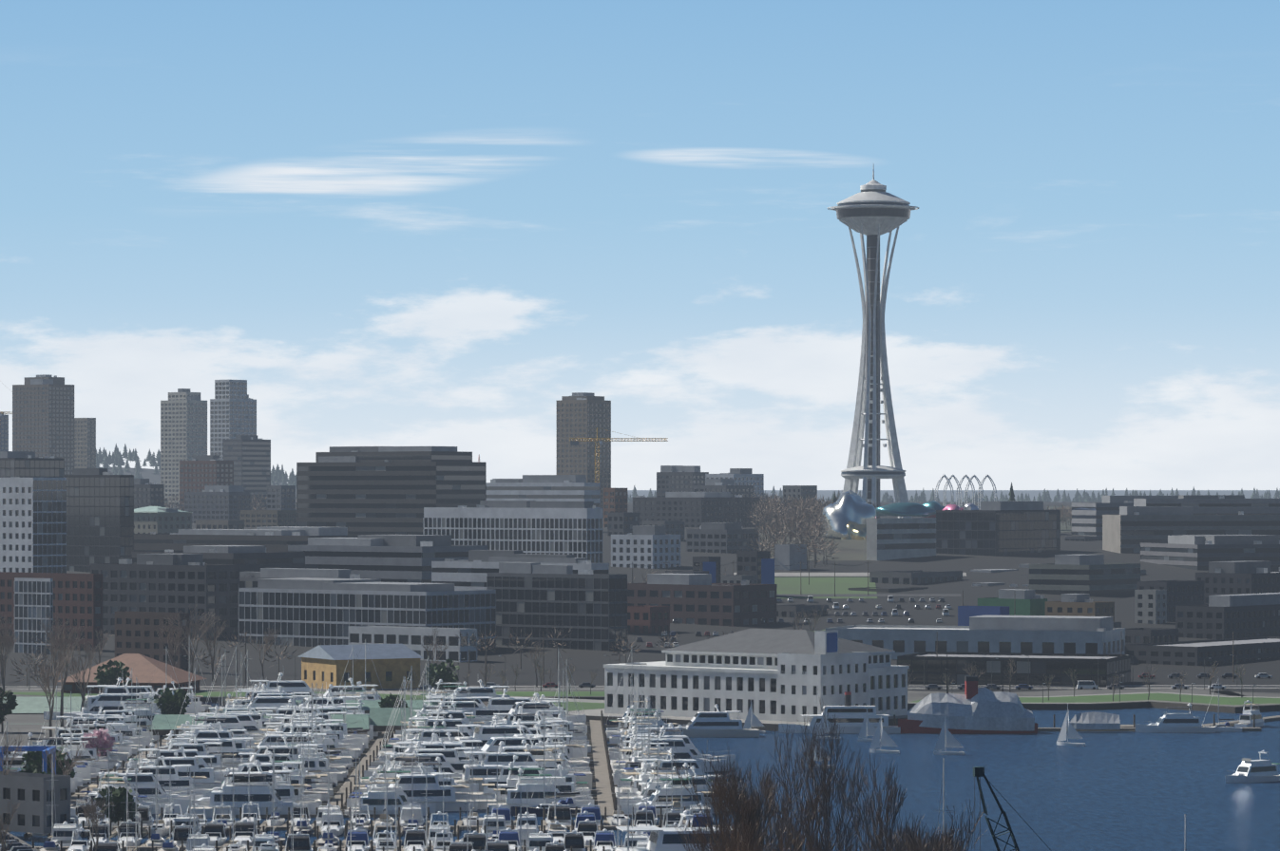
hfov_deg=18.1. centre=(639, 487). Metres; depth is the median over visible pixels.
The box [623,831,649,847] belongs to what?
boat
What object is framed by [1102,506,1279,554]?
office building
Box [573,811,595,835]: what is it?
boat
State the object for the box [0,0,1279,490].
sky
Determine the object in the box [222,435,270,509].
tower
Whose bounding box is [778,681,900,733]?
white steamer
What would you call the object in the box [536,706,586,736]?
boat
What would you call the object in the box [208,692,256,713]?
boat
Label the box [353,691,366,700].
boat
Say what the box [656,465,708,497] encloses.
dark apartment building
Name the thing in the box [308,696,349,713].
boat
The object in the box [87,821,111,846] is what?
boat
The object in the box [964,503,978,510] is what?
silver mo pop
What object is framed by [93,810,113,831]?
boat
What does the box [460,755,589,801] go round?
boat
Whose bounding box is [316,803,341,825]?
boat
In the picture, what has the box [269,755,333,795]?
boat
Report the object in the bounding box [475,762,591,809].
boat
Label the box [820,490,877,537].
museum building
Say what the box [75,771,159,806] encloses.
boat
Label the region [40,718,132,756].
boat
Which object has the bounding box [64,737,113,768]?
boat
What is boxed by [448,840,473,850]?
boat
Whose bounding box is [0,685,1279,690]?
valley street
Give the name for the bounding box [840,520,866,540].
mo pop gold
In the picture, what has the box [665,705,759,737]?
yacht mohai
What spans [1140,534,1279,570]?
building
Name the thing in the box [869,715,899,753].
sail dinghy
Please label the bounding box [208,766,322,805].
boat
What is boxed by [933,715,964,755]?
sail dinghy
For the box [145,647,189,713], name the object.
boat
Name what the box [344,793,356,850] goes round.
boat
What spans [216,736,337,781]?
boat
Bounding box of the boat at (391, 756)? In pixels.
[379,754,465,783]
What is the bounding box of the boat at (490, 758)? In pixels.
[454,731,592,791]
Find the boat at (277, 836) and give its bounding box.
[265,754,286,846]
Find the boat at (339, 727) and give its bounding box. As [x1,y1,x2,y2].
[246,696,369,743]
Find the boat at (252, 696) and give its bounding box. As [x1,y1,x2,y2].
[234,684,286,705]
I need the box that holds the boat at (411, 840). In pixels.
[402,827,425,850]
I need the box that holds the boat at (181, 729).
[169,724,206,743]
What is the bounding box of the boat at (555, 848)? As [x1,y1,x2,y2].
[544,840,565,850]
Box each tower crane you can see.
[0,381,12,416]
[569,427,668,482]
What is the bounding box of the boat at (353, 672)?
[337,646,375,700]
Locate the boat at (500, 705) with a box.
[469,681,585,724]
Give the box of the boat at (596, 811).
[580,802,601,825]
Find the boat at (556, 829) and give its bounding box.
[545,735,567,836]
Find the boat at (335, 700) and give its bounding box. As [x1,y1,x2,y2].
[297,682,361,709]
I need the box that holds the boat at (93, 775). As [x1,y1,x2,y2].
[36,686,97,778]
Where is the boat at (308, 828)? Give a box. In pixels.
[289,737,312,835]
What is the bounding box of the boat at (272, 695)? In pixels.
[210,686,308,713]
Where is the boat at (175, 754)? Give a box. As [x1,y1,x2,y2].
[142,752,178,766]
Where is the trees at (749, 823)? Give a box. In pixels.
[671,699,988,850]
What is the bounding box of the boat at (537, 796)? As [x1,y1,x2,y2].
[487,768,594,812]
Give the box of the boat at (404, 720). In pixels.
[375,676,434,761]
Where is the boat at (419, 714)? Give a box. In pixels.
[405,712,443,734]
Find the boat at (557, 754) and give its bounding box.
[538,741,590,771]
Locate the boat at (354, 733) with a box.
[332,681,371,740]
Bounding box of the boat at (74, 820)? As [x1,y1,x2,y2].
[50,815,82,836]
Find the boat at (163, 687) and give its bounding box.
[162,685,204,711]
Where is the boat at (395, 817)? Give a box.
[388,764,404,850]
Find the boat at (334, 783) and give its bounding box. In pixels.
[268,694,335,788]
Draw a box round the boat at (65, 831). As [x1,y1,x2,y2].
[53,821,81,846]
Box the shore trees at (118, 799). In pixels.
[0,676,138,850]
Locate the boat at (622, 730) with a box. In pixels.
[612,693,653,760]
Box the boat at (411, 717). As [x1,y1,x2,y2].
[383,669,440,748]
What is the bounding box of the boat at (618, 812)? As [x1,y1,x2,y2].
[609,766,626,848]
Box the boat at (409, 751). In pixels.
[374,733,439,762]
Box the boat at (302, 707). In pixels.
[280,697,330,707]
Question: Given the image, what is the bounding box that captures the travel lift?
[0,746,56,774]
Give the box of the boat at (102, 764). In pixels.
[27,732,107,769]
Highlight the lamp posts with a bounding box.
[31,654,1256,704]
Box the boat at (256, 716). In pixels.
[178,706,278,734]
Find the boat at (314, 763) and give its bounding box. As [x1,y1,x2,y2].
[207,734,343,781]
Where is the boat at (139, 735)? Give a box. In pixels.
[107,702,160,772]
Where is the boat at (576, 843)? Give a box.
[563,830,585,850]
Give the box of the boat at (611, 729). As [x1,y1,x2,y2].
[606,676,639,730]
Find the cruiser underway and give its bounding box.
[1225,750,1279,783]
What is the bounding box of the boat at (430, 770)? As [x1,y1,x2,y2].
[358,751,478,792]
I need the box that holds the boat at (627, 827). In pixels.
[621,789,635,850]
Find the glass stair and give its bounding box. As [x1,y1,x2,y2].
[14,577,53,654]
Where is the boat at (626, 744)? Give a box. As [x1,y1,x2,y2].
[609,725,647,752]
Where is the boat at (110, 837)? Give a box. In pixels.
[99,752,121,850]
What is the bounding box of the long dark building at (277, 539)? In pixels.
[133,526,357,552]
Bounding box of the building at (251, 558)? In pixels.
[132,545,305,572]
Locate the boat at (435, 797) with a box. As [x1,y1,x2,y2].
[346,754,477,812]
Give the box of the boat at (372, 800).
[344,776,427,816]
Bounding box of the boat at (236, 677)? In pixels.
[215,646,254,706]
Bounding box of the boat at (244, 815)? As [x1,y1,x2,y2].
[239,802,261,826]
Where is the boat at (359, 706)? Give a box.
[345,705,362,714]
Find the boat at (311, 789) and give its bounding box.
[286,725,327,791]
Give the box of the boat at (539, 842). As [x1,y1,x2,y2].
[527,831,554,850]
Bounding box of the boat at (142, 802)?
[70,773,172,814]
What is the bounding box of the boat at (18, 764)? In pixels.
[3,756,76,789]
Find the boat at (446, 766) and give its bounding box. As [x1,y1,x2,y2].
[360,735,462,783]
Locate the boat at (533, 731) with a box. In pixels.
[516,719,583,745]
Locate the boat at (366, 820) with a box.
[351,802,370,825]
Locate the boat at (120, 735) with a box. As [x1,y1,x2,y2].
[32,715,142,751]
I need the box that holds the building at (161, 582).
[90,554,239,640]
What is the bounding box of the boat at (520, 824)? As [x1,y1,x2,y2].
[513,784,528,850]
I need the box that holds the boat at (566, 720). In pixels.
[556,707,586,734]
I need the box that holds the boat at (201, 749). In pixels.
[126,733,236,769]
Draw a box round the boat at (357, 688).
[295,677,378,700]
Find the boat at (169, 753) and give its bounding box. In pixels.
[137,739,237,781]
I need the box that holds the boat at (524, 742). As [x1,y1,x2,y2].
[521,740,587,771]
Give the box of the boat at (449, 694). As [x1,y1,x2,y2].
[439,682,467,696]
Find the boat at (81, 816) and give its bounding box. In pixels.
[76,802,99,826]
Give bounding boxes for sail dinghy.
[743,699,765,733]
[802,727,833,768]
[816,706,840,739]
[857,708,880,742]
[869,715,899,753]
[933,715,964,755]
[1056,703,1086,746]
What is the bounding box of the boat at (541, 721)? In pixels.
[537,720,581,745]
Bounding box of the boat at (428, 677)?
[413,656,445,700]
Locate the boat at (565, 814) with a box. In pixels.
[545,802,572,825]
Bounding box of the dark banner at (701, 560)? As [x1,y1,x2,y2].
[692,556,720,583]
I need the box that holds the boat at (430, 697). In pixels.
[425,696,437,709]
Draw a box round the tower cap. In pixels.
[561,392,604,401]
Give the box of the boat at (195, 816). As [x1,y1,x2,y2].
[186,771,201,850]
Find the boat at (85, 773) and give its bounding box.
[0,745,91,780]
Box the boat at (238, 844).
[229,841,248,850]
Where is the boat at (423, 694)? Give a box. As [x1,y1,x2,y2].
[412,678,433,708]
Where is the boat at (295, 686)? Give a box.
[226,672,324,705]
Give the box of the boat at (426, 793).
[419,767,435,850]
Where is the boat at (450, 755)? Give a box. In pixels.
[363,736,475,777]
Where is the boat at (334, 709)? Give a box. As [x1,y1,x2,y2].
[317,695,378,736]
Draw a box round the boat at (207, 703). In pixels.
[170,636,211,706]
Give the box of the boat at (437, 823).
[429,811,450,830]
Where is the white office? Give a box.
[0,477,66,573]
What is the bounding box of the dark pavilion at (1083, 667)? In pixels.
[897,651,1130,687]
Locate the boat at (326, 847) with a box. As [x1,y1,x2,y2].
[317,844,335,850]
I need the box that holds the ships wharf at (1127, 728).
[893,714,1279,731]
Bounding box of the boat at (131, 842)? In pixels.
[116,820,141,846]
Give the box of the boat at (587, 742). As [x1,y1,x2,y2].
[551,679,589,744]
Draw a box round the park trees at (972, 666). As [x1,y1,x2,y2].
[463,656,1246,701]
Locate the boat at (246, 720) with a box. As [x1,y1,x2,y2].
[175,705,264,738]
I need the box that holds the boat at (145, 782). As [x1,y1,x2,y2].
[76,763,203,809]
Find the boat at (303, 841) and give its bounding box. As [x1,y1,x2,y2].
[285,832,312,850]
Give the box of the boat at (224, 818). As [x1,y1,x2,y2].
[211,803,231,825]
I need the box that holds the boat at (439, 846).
[433,830,454,850]
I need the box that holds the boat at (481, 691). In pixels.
[414,679,509,702]
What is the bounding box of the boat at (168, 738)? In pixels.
[164,734,191,747]
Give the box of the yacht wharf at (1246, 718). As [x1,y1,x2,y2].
[1234,700,1264,727]
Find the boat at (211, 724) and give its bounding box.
[160,723,215,746]
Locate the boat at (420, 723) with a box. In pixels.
[409,708,473,731]
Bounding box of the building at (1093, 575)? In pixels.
[1029,554,1140,596]
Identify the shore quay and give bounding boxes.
[0,687,1279,850]
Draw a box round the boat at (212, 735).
[152,721,248,754]
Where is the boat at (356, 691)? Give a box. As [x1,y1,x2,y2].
[343,687,368,699]
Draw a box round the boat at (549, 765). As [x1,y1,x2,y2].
[523,744,582,772]
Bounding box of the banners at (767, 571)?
[702,558,774,584]
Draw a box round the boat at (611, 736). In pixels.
[610,677,651,739]
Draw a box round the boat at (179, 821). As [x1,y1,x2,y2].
[171,813,202,838]
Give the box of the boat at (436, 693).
[426,687,447,700]
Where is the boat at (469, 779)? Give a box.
[460,756,477,844]
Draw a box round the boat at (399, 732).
[395,698,484,734]
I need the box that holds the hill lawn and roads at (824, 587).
[733,506,1071,631]
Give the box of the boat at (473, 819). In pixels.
[462,743,483,825]
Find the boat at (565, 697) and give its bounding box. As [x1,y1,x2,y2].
[550,662,586,721]
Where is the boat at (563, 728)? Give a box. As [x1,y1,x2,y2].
[538,696,589,773]
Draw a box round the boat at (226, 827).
[213,758,232,835]
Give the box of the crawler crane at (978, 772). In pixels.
[973,766,1050,850]
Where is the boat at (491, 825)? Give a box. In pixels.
[480,813,507,837]
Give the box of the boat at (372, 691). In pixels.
[356,688,376,700]
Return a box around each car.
[0,835,19,843]
[0,840,27,847]
[0,842,32,850]
[7,845,37,850]
[17,849,33,850]
[483,683,499,687]
[542,683,559,687]
[578,683,595,687]
[646,642,652,648]
[806,595,813,602]
[832,602,839,609]
[887,595,893,602]
[891,609,897,615]
[924,684,942,689]
[941,609,949,616]
[956,684,964,689]
[983,684,1001,689]
[1014,684,1032,689]
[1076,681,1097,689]
[1106,684,1124,689]
[1138,673,1155,679]
[1167,673,1184,678]
[1171,684,1188,689]
[1196,673,1212,678]
[1207,684,1225,689]
[1221,673,1238,678]
[1254,673,1272,678]
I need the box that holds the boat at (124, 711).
[68,694,166,736]
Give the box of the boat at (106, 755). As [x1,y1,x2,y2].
[97,749,121,764]
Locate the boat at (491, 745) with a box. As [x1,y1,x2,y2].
[479,726,589,767]
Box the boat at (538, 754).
[498,736,592,774]
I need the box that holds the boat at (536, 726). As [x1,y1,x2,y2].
[513,715,589,762]
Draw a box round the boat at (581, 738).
[512,708,587,742]
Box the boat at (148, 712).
[124,698,159,725]
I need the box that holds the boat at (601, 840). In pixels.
[592,828,616,850]
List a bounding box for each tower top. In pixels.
[168,388,200,401]
[214,380,247,399]
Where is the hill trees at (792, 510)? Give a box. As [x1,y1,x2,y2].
[630,496,1071,583]
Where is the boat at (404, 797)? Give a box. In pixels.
[346,771,435,813]
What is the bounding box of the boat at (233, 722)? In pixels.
[176,704,265,739]
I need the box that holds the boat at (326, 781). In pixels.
[281,695,337,785]
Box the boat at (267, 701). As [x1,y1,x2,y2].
[212,681,311,711]
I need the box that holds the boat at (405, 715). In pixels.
[376,677,434,761]
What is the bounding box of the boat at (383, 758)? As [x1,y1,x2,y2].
[380,692,420,761]
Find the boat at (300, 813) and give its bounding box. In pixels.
[293,768,307,834]
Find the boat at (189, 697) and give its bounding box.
[155,681,208,709]
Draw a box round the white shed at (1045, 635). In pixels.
[825,615,1125,659]
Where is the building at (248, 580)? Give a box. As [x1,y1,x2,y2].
[239,568,379,640]
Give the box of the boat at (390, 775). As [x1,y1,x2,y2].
[361,760,419,785]
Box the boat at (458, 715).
[393,692,476,738]
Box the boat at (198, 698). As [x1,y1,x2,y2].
[186,686,210,707]
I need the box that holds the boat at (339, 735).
[247,711,363,750]
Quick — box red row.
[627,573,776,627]
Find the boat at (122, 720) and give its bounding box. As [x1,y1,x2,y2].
[75,706,159,740]
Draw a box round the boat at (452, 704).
[451,703,475,718]
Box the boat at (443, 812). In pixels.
[435,769,451,850]
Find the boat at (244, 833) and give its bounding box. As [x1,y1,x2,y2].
[230,819,258,846]
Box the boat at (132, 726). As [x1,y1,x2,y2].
[112,711,154,742]
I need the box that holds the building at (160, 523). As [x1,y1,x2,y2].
[133,508,191,534]
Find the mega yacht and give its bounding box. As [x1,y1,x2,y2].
[614,798,745,850]
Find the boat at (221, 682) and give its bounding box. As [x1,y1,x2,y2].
[202,654,243,711]
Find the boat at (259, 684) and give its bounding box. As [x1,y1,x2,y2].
[222,682,276,707]
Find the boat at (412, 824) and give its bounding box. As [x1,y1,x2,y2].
[401,764,423,835]
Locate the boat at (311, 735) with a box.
[233,733,345,770]
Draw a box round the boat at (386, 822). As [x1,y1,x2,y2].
[379,780,393,850]
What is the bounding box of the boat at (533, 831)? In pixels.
[516,822,537,845]
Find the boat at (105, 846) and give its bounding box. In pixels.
[93,840,120,850]
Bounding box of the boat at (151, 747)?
[136,743,226,768]
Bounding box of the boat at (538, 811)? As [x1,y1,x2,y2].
[510,707,588,817]
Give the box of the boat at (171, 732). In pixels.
[144,730,191,759]
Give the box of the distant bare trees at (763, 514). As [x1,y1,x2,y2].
[9,489,1071,687]
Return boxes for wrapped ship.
[897,654,1037,733]
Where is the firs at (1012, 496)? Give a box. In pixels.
[762,482,1065,524]
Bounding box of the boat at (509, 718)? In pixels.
[493,706,585,736]
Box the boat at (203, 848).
[191,843,215,850]
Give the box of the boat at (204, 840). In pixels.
[185,832,211,850]
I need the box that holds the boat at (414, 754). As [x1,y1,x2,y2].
[358,751,437,788]
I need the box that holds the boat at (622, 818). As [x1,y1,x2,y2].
[606,722,630,825]
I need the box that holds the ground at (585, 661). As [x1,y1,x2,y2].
[0,467,1279,693]
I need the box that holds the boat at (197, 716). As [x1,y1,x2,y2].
[184,714,261,741]
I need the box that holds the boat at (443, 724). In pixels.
[381,721,446,750]
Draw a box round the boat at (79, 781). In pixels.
[10,751,82,786]
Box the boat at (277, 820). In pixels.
[266,747,285,826]
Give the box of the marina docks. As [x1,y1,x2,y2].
[7,698,719,850]
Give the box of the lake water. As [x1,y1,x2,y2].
[8,703,1279,850]
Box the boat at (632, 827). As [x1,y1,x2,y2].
[629,803,637,850]
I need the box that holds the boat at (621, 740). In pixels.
[608,718,655,751]
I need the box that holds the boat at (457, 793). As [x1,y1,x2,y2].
[354,757,476,800]
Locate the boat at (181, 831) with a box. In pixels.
[171,823,193,846]
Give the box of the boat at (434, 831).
[427,822,452,845]
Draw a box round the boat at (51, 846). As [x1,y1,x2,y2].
[38,760,60,850]
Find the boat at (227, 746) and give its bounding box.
[132,721,253,766]
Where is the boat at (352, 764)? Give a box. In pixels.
[295,686,353,766]
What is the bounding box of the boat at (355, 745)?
[264,706,362,753]
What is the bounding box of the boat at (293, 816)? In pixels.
[286,789,299,850]
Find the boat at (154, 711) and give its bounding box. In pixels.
[121,694,161,714]
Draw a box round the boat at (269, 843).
[259,840,279,850]
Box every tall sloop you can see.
[935,758,955,850]
[1184,814,1185,850]
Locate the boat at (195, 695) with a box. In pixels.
[171,668,221,738]
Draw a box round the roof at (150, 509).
[133,506,192,513]
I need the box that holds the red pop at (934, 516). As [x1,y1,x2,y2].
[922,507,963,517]
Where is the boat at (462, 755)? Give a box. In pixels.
[367,732,480,771]
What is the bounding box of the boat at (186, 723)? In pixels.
[182,721,210,735]
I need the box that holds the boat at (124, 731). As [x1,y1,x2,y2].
[106,712,151,743]
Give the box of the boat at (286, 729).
[247,714,361,756]
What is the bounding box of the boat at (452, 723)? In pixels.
[386,708,473,745]
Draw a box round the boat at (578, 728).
[519,701,587,733]
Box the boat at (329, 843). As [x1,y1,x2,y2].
[320,776,338,850]
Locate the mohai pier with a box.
[220,690,907,731]
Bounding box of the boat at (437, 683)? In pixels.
[431,679,461,695]
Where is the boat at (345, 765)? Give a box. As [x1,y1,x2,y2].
[293,683,350,768]
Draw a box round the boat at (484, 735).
[454,715,587,757]
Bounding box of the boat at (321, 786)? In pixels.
[271,697,332,788]
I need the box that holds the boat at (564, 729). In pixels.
[542,714,582,743]
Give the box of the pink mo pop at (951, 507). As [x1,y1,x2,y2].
[942,504,961,510]
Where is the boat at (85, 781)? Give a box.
[60,747,91,783]
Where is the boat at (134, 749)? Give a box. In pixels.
[29,716,136,754]
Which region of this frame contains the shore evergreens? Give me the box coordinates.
[0,658,459,778]
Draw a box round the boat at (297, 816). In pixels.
[289,803,310,825]
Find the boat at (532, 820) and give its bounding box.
[515,812,538,832]
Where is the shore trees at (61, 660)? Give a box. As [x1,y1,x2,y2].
[0,604,828,737]
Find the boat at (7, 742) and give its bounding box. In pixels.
[0,722,25,769]
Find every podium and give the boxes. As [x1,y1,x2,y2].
[848,587,928,592]
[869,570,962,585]
[970,569,1023,575]
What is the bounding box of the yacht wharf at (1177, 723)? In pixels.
[1135,703,1215,733]
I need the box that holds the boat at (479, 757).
[370,731,482,766]
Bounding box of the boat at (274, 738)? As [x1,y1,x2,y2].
[253,718,351,763]
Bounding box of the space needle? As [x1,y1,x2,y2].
[827,166,919,518]
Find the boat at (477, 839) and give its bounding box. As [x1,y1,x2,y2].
[461,831,486,850]
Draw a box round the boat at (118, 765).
[84,763,190,797]
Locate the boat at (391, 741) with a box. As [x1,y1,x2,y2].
[388,676,426,743]
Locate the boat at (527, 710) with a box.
[472,692,586,725]
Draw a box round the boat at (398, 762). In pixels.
[369,741,425,768]
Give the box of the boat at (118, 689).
[84,677,198,714]
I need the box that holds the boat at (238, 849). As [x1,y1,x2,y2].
[222,752,246,850]
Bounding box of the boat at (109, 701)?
[43,677,160,724]
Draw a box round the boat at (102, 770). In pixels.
[52,691,107,772]
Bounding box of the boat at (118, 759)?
[73,690,120,761]
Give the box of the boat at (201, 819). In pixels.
[186,803,207,826]
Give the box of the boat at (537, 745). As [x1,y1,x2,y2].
[534,743,588,771]
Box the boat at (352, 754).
[253,723,355,758]
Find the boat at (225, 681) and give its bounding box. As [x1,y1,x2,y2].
[204,649,251,710]
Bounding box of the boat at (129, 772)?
[106,759,134,777]
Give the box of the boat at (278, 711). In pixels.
[254,695,373,739]
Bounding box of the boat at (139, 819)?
[115,812,143,832]
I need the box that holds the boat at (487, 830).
[479,796,493,850]
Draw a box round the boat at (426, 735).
[378,721,465,756]
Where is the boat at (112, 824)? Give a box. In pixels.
[102,809,119,826]
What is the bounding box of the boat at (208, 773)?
[105,738,223,788]
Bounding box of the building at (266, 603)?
[238,577,496,649]
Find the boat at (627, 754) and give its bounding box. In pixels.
[610,730,654,760]
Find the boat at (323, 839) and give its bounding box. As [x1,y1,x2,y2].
[316,762,339,846]
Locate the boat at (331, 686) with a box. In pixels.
[327,684,358,700]
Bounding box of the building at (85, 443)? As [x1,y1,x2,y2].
[74,418,95,468]
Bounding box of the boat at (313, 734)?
[294,693,347,769]
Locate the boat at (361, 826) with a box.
[351,758,368,832]
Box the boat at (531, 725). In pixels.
[513,711,591,752]
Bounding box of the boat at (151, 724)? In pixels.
[122,686,176,773]
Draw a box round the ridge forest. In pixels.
[95,447,1279,502]
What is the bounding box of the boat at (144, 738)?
[36,706,150,746]
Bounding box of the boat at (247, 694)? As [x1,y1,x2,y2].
[224,684,257,701]
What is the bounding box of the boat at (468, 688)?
[443,687,471,697]
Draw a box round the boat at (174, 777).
[93,747,207,792]
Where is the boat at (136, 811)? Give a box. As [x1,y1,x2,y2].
[125,752,146,850]
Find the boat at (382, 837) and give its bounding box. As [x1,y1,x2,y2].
[372,821,394,845]
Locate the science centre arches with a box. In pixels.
[935,475,996,510]
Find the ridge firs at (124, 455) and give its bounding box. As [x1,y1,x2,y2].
[95,443,1209,501]
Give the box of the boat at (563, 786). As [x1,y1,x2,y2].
[491,764,592,800]
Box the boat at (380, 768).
[353,765,410,793]
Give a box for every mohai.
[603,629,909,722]
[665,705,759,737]
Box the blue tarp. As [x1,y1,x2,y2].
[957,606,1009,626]
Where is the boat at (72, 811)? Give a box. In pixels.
[70,776,152,816]
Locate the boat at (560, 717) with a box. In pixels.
[547,684,583,733]
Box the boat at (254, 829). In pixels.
[248,805,259,850]
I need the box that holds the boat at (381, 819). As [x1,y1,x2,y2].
[374,738,394,825]
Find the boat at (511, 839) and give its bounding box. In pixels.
[497,827,520,850]
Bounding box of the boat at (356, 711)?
[340,699,369,714]
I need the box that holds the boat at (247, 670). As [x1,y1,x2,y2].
[230,649,260,698]
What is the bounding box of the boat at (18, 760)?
[3,759,71,791]
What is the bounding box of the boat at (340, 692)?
[339,689,362,700]
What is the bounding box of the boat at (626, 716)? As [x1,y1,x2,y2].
[605,707,650,732]
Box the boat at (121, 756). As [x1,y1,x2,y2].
[58,716,126,762]
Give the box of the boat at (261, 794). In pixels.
[186,767,318,818]
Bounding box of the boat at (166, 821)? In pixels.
[162,802,182,826]
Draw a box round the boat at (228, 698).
[213,693,249,713]
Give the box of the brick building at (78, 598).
[0,572,102,651]
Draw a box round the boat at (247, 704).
[226,703,272,713]
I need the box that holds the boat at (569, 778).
[534,753,591,794]
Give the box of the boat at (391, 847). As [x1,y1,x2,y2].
[375,830,397,850]
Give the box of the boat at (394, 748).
[378,731,428,761]
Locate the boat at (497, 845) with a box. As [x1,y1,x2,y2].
[484,839,510,850]
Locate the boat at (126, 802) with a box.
[119,776,133,850]
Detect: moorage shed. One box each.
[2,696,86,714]
[149,714,370,735]
[295,700,438,713]
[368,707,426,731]
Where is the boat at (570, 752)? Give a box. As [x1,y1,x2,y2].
[545,721,590,763]
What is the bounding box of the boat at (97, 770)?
[37,742,100,775]
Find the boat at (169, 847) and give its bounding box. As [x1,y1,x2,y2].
[157,764,179,850]
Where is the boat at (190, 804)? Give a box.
[182,769,198,850]
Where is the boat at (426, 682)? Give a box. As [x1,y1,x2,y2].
[415,665,437,700]
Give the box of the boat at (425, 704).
[423,703,486,728]
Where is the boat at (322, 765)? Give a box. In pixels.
[285,739,346,778]
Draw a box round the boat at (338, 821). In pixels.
[319,809,344,836]
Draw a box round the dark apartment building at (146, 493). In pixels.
[133,478,164,509]
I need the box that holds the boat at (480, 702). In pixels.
[425,683,486,707]
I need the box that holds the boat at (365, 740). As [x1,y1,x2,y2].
[259,707,368,748]
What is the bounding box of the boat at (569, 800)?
[528,725,592,807]
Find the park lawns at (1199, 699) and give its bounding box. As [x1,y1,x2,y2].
[13,691,1279,706]
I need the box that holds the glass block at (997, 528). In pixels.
[936,501,1060,556]
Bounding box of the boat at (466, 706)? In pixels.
[423,693,492,721]
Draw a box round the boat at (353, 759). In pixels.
[305,683,358,762]
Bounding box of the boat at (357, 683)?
[356,682,381,700]
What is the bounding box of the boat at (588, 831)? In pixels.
[576,819,598,845]
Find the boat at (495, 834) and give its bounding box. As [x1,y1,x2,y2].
[487,746,505,841]
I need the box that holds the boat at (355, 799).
[345,749,363,840]
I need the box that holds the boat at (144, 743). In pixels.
[81,717,147,748]
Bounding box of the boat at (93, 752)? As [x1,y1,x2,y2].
[44,727,117,767]
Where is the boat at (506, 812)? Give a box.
[491,804,511,825]
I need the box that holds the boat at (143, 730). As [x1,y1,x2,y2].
[116,668,163,737]
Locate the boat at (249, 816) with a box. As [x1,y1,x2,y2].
[242,771,256,824]
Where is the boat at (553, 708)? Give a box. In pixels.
[539,694,562,710]
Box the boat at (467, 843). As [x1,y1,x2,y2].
[460,790,474,850]
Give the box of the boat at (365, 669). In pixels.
[345,639,384,700]
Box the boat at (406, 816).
[400,803,424,825]
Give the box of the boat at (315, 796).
[220,764,321,801]
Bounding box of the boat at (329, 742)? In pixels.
[308,725,358,758]
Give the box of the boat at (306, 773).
[304,761,330,788]
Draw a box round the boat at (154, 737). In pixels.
[116,680,156,741]
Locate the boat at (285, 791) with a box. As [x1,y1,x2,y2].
[173,749,320,814]
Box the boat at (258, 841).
[251,832,277,850]
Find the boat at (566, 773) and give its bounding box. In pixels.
[538,757,590,789]
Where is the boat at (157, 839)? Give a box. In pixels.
[145,764,164,846]
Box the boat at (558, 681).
[535,648,582,720]
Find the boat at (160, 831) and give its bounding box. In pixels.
[147,732,169,837]
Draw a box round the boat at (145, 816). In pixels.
[136,803,153,826]
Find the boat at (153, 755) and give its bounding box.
[125,744,154,772]
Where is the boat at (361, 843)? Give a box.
[345,827,370,850]
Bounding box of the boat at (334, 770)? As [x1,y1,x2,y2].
[302,746,347,775]
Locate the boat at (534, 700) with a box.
[532,692,578,714]
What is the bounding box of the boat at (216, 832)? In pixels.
[204,820,227,846]
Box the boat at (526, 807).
[521,785,533,850]
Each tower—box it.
[0,412,8,451]
[12,374,74,475]
[160,396,207,504]
[210,394,256,458]
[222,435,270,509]
[556,398,611,517]
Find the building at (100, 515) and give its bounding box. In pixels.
[63,468,133,573]
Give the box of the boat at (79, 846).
[67,827,93,850]
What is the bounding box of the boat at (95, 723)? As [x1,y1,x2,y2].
[22,721,128,759]
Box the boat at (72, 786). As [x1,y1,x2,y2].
[3,758,75,792]
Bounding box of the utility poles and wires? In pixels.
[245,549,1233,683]
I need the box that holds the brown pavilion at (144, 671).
[57,653,207,693]
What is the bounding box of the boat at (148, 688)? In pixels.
[97,670,201,712]
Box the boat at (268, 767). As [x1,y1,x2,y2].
[187,741,327,801]
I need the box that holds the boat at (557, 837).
[547,821,567,845]
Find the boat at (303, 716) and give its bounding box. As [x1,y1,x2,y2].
[253,705,366,740]
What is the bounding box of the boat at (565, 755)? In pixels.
[542,738,587,760]
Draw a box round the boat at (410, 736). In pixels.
[390,721,429,745]

